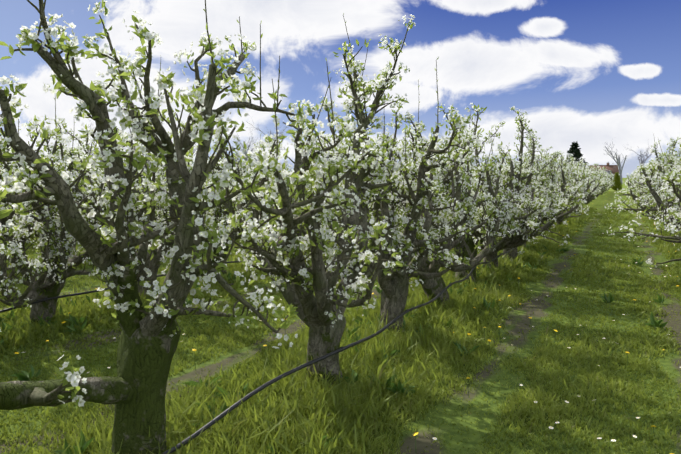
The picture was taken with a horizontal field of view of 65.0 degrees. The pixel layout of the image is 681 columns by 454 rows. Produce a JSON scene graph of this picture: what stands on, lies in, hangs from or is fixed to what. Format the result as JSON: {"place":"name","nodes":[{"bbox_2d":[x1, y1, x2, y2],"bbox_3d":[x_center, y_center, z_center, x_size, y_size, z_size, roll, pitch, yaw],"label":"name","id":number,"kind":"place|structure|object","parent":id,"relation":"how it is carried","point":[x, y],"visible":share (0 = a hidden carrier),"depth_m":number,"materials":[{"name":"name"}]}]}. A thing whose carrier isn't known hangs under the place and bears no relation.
{"place":"outdoors","nodes":[
{"label":"outdoors","id":0,"kind":"place"},
{"bbox_2d":[0,205,680,453],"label":"grass","id":1,"kind":"structure","parent":0,"point":[440,340],"depth_m":4.23,"materials":[{"name":"green plant"}]},
{"bbox_2d":[0,178,680,453],"bbox_3d":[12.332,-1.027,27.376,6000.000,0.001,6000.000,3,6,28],"label":"orchard ground","id":2,"kind":"structure","parent":0,"point":[422,441],"depth_m":4.42,"materials":[{"name":"green plant"}]},
{"bbox_2d":[0,180,14,331],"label":"pear tree","id":3,"kind":"object","parent":2,"relation":"on","point":[5,212],"visible":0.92,"depth_m":1.25,"materials":[{"name":"white plant"}]},
{"bbox_2d":[0,205,22,249],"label":"pear tree","id":4,"kind":"object","parent":2,"relation":"on","point":[1,241],"visible":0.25,"depth_m":4.78,"materials":[{"name":"white plant"}]},
{"bbox_2d":[0,132,58,251],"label":"pear tree","id":5,"kind":"object","parent":2,"relation":"on","point":[7,171],"visible":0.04,"depth_m":8.40,"materials":[{"name":"white plant"}]},
{"bbox_2d":[0,96,109,323],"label":"pear tree","id":6,"kind":"object","parent":2,"relation":"on","point":[47,282],"visible":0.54,"depth_m":5.26,"materials":[{"name":"white plant"}]},
{"bbox_2d":[6,117,103,254],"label":"pear tree","id":7,"kind":"object","parent":2,"relation":"on","point":[70,136],"visible":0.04,"depth_m":9.49,"materials":[{"name":"white plant"}]},
{"bbox_2d":[60,143,96,171],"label":"pear tree","id":8,"kind":"object","parent":2,"relation":"on","point":[77,155],"depth_m":13.02,"materials":[{"name":"white plant"}]},
{"bbox_2d":[85,139,96,157],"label":"bare tree","id":9,"kind":"object","parent":2,"relation":"on","point":[90,148],"visible":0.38,"depth_m":114.68,"materials":[{"name":"grey plant"}]},
{"bbox_2d":[45,57,203,297],"bbox_3d":[-2.616,-0.501,6.415,1.949,3.060,1.859,-8,11,-39],"label":"pear tree","id":10,"kind":"object","parent":2,"relation":"on","point":[153,265],"visible":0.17,"depth_m":6.33,"materials":[{"name":"white plant"}]},
{"bbox_2d":[92,124,165,225],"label":"pear tree","id":11,"kind":"object","parent":2,"relation":"on","point":[159,178],"visible":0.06,"depth_m":10.61,"materials":[{"name":"white plant"}]},
{"bbox_2d":[0,0,310,453],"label":"pear tree","id":12,"kind":"object","parent":2,"relation":"on","point":[134,390],"visible":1,"depth_m":2.51,"materials":[{"name":"white plant"}]},
{"bbox_2d":[0,241,331,312],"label":"irrigation hose","id":13,"kind":"object","parent":2,"relation":"on","point":[50,298],"visible":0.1,"depth_m":5.67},
{"bbox_2d":[146,118,223,218],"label":"pear tree","id":14,"kind":"object","parent":2,"relation":"on","point":[160,172],"visible":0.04,"depth_m":11.22,"materials":[{"name":"white plant"}]},
{"bbox_2d":[155,134,289,273],"bbox_3d":[-1.748,-0.235,7.663,1.744,2.260,1.376,4,6,34],"label":"pear tree","id":15,"kind":"object","parent":2,"relation":"on","point":[217,213],"visible":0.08,"depth_m":7.73,"materials":[{"name":"white plant"}]},
{"bbox_2d":[208,148,250,214],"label":"pear tree","id":16,"kind":"object","parent":2,"relation":"on","point":[230,181],"depth_m":12.82,"materials":[{"name":"white plant"}]},
{"bbox_2d":[234,136,257,161],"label":"bare tree","id":17,"kind":"object","parent":2,"relation":"on","point":[249,145],"visible":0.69,"depth_m":106.45,"materials":[{"name":"grey plant"}]},
{"bbox_2d":[225,150,270,215],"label":"pear tree","id":18,"kind":"object","parent":2,"relation":"on","point":[243,160],"visible":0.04,"depth_m":13.98,"materials":[{"name":"white plant"}]},
{"bbox_2d":[205,133,328,256],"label":"pear tree","id":19,"kind":"object","parent":2,"relation":"on","point":[296,228],"visible":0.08,"depth_m":9.25,"materials":[{"name":"white plant"}]},
{"bbox_2d":[247,120,289,149],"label":"bare tree","id":20,"kind":"object","parent":2,"relation":"on","point":[271,132],"visible":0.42,"depth_m":112.72,"materials":[{"name":"grey plant"}]},
{"bbox_2d":[258,163,294,227],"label":"pear tree","id":21,"kind":"object","parent":2,"relation":"on","point":[286,164],"visible":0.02,"depth_m":14.98,"materials":[{"name":"white plant"}]},
{"bbox_2d":[194,14,415,387],"bbox_3d":[-0.100,-0.125,3.595,1.667,2.783,1.942,-2,6,-17],"label":"pear tree","id":22,"kind":"object","parent":2,"relation":"on","point":[320,313],"visible":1,"depth_m":3.49,"materials":[{"name":"white plant"}]},
{"bbox_2d":[274,124,340,252],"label":"pear tree","id":23,"kind":"object","parent":2,"relation":"on","point":[303,231],"depth_m":9.94,"materials":[{"name":"white plant"}]},
{"bbox_2d":[15,202,680,453],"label":"wildflowers","id":24,"kind":"object","parent":2,"relation":"on","point":[415,434],"visible":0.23,"depth_m":4.56,"materials":[{"name":"white"}]},
{"bbox_2d":[162,193,598,453],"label":"irrigation hose","id":25,"kind":"object","parent":2,"relation":"on","point":[235,405],"visible":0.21,"depth_m":3.52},
{"bbox_2d":[371,162,396,220],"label":"pear tree","id":26,"kind":"object","parent":2,"relation":"on","point":[376,166],"visible":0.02,"depth_m":12.13,"materials":[{"name":"white plant"}]},
{"bbox_2d":[388,148,403,232],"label":"pear tree","id":27,"kind":"object","parent":2,"relation":"on","point":[390,192],"visible":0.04,"depth_m":13.90,"materials":[{"name":"white plant"}]},
{"bbox_2d":[317,14,479,333],"bbox_3d":[0.674,-0.412,4.898,1.502,3.130,1.715,-1,5,-15],"label":"pear tree","id":28,"kind":"object","parent":2,"relation":"on","point":[415,243],"visible":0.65,"depth_m":4.79,"materials":[{"name":"white plant"}]},
{"bbox_2d":[309,79,520,305],"bbox_3d":[0.982,-0.353,6.216,2.602,2.745,1.769,0,5,3],"label":"pear tree","id":29,"kind":"object","parent":2,"relation":"on","point":[436,286],"visible":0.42,"depth_m":6.09,"materials":[{"name":"white plant"}]},
{"bbox_2d":[463,153,489,206],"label":"pear tree","id":30,"kind":"object","parent":2,"relation":"on","point":[471,163],"visible":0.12,"depth_m":20.78,"materials":[{"name":"white plant"}]},
{"bbox_2d":[415,118,547,283],"bbox_3d":[1.875,-0.357,7.777,1.588,2.523,2.076,0,5,-3],"label":"pear tree","id":31,"kind":"object","parent":2,"relation":"on","point":[490,189],"visible":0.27,"depth_m":7.32,"materials":[{"name":"white plant"}]},
{"bbox_2d":[451,121,587,268],"bbox_3d":[2.607,-0.418,8.253,2.051,2.496,1.798,4,6,35],"label":"pear tree","id":32,"kind":"object","parent":2,"relation":"on","point":[522,239],"visible":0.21,"depth_m":8.24,"materials":[{"name":"white plant"}]},
{"bbox_2d":[462,106,589,259],"bbox_3d":[3.293,-0.738,9.882,1.856,2.864,2.126,0,5,0],"label":"pear tree","id":33,"kind":"object","parent":2,"relation":"on","point":[520,177],"visible":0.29,"depth_m":9.24,"materials":[{"name":"white plant"}]},
{"bbox_2d":[475,148,576,242],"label":"pear tree","id":34,"kind":"object","parent":2,"relation":"on","point":[546,171],"visible":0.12,"depth_m":12.04,"materials":[{"name":"white plant"}]},
{"bbox_2d":[475,126,587,247],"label":"pear tree","id":35,"kind":"object","parent":2,"relation":"on","point":[531,143],"visible":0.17,"depth_m":10.54,"materials":[{"name":"white plant"}]},
{"bbox_2d":[514,142,580,237],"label":"pear tree","id":36,"kind":"object","parent":2,"relation":"on","point":[562,175],"visible":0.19,"depth_m":13.01,"materials":[{"name":"white plant"}]},
{"bbox_2d":[540,150,580,224],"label":"pear tree","id":37,"kind":"object","parent":2,"relation":"on","point":[558,170],"visible":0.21,"depth_m":15.32,"materials":[{"name":"white plant"}]},
{"bbox_2d":[540,146,584,228],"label":"pear tree","id":38,"kind":"object","parent":2,"relation":"on","point":[567,184],"visible":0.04,"depth_m":14.51,"materials":[{"name":"white plant"}]},
{"bbox_2d":[538,158,599,201],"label":"pear tree","id":39,"kind":"object","parent":2,"relation":"on","point":[589,184],"visible":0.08,"depth_m":17.61,"materials":[{"name":"white plant"}]},
{"bbox_2d":[556,166,585,224],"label":"pear tree","id":40,"kind":"object","parent":2,"relation":"on","point":[574,181],"visible":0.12,"depth_m":16.42,"materials":[{"name":"white plant"}]},
{"bbox_2d":[557,152,590,218],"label":"pear tree","id":41,"kind":"object","parent":2,"relation":"on","point":[565,164],"visible":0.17,"depth_m":18.98,"materials":[{"name":"white plant"}]},
{"bbox_2d":[562,141,587,168],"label":"spruce","id":42,"kind":"object","parent":2,"relation":"on","point":[574,150],"visible":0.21,"depth_m":88.06,"materials":[{"name":"green plant"}]},
{"bbox_2d":[557,160,593,194],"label":"pear tree","id":43,"kind":"object","parent":2,"relation":"on","point":[582,181],"visible":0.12,"depth_m":20.22,"materials":[{"name":"white plant"}]},
{"bbox_2d":[565,168,603,198],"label":"pear tree","id":44,"kind":"object","parent":2,"relation":"on","point":[590,182],"visible":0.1,"depth_m":22.25,"materials":[{"name":"white plant"}]},
{"bbox_2d":[568,154,602,206],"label":"pear tree","id":45,"kind":"object","parent":2,"relation":"on","point":[594,190],"visible":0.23,"depth_m":21.23,"materials":[{"name":"white plant"}]},
{"bbox_2d":[578,160,603,206],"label":"pear tree","id":46,"kind":"object","parent":2,"relation":"on","point":[582,162],"visible":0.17,"depth_m":26.14,"materials":[{"name":"white plant"}]},
{"bbox_2d":[577,163,604,192],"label":"pear tree","id":47,"kind":"object","parent":2,"relation":"on","point":[590,176],"visible":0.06,"depth_m":25.15,"materials":[{"name":"white plant"}]},
{"bbox_2d":[583,163,598,203],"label":"pear tree","id":48,"kind":"object","parent":2,"relation":"on","point":[589,167],"visible":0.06,"depth_m":29.73,"materials":[{"name":"white plant"}]},
{"bbox_2d":[576,158,607,196],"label":"pear tree","id":49,"kind":"object","parent":2,"relation":"on","point":[600,188],"visible":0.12,"depth_m":27.39,"materials":[{"name":"white plant"}]},
{"bbox_2d":[585,163,605,201],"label":"pear tree","id":50,"kind":"object","parent":2,"relation":"on","point":[597,168],"visible":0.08,"depth_m":33.28,"materials":[{"name":"white plant"}]},
{"bbox_2d":[592,171,610,199],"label":"pear tree","id":51,"kind":"object","parent":2,"relation":"on","point":[603,190],"visible":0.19,"depth_m":36.01,"materials":[{"name":"white plant"}]},
{"bbox_2d":[590,162,618,177],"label":"farmhouse","id":52,"kind":"object","parent":2,"relation":"on","point":[611,169],"visible":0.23,"depth_m":221.01,"materials":[{"name":"tile"}]},
{"bbox_2d":[603,143,627,183],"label":"bare tree","id":53,"kind":"object","parent":2,"relation":"on","point":[619,165],"visible":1,"depth_m":116.06,"materials":[{"name":"grey plant"}]},
{"bbox_2d":[612,172,621,190],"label":"golden thuja","id":54,"kind":"object","parent":2,"relation":"on","point":[617,183],"visible":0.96,"depth_m":58.21,"materials":[{"name":"green plant"}]},
{"bbox_2d":[627,146,651,164],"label":"bare tree","id":55,"kind":"object","parent":2,"relation":"on","point":[643,160],"visible":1,"depth_m":116.36,"materials":[{"name":"grey plant"}]},
{"bbox_2d":[615,154,667,217],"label":"pear tree","id":56,"kind":"object","parent":2,"relation":"on","point":[628,182],"visible":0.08,"depth_m":19.25,"materials":[{"name":"white plant"}]},
{"bbox_2d":[605,161,680,242],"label":"pear tree","id":57,"kind":"object","parent":2,"relation":"on","point":[656,196],"visible":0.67,"depth_m":8.49,"materials":[{"name":"white plant"}]},
{"bbox_2d":[607,167,680,279],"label":"pear tree","id":58,"kind":"object","parent":2,"relation":"on","point":[672,175],"visible":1,"depth_m":5.26,"materials":[{"name":"white plant"}]},
{"bbox_2d":[618,137,680,235],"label":"pear tree","id":59,"kind":"object","parent":2,"relation":"on","point":[674,143],"visible":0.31,"depth_m":13.41,"materials":[{"name":"white plant"}]},
{"bbox_2d":[634,173,674,226],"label":"pear tree","id":60,"kind":"object","parent":2,"relation":"on","point":[650,194],"visible":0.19,"depth_m":12.49,"materials":[{"name":"white plant"}]},
{"bbox_2d":[634,147,680,215],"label":"pear tree","id":61,"kind":"object","parent":2,"relation":"on","point":[657,174],"visible":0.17,"depth_m":10.80,"materials":[{"name":"white plant"}]},
{"bbox_2d":[635,140,680,232],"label":"pear tree","id":62,"kind":"object","parent":2,"relation":"on","point":[640,184],"visible":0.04,"depth_m":14.41,"materials":[{"name":"white plant"}]},
{"bbox_2d":[637,193,680,267],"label":"pear tree","id":63,"kind":"object","parent":2,"relation":"on","point":[675,219],"visible":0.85,"depth_m":5.97,"materials":[{"name":"white plant"}]},
{"bbox_2d":[644,139,680,216],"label":"pear tree","id":64,"kind":"object","parent":2,"relation":"on","point":[660,169],"visible":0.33,"depth_m":9.72,"materials":[{"name":"white plant"}]},
{"bbox_2d":[661,161,680,232],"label":"pear tree","id":65,"kind":"object","parent":2,"relation":"on","point":[668,224],"visible":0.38,"depth_m":6.71,"materials":[{"name":"white plant"}]},
{"bbox_2d":[0,0,680,177],"label":"sky","id":66,"kind":"structure","parent":0,"point":[593,74],"materials":[{"name":"blue"}]}
]}

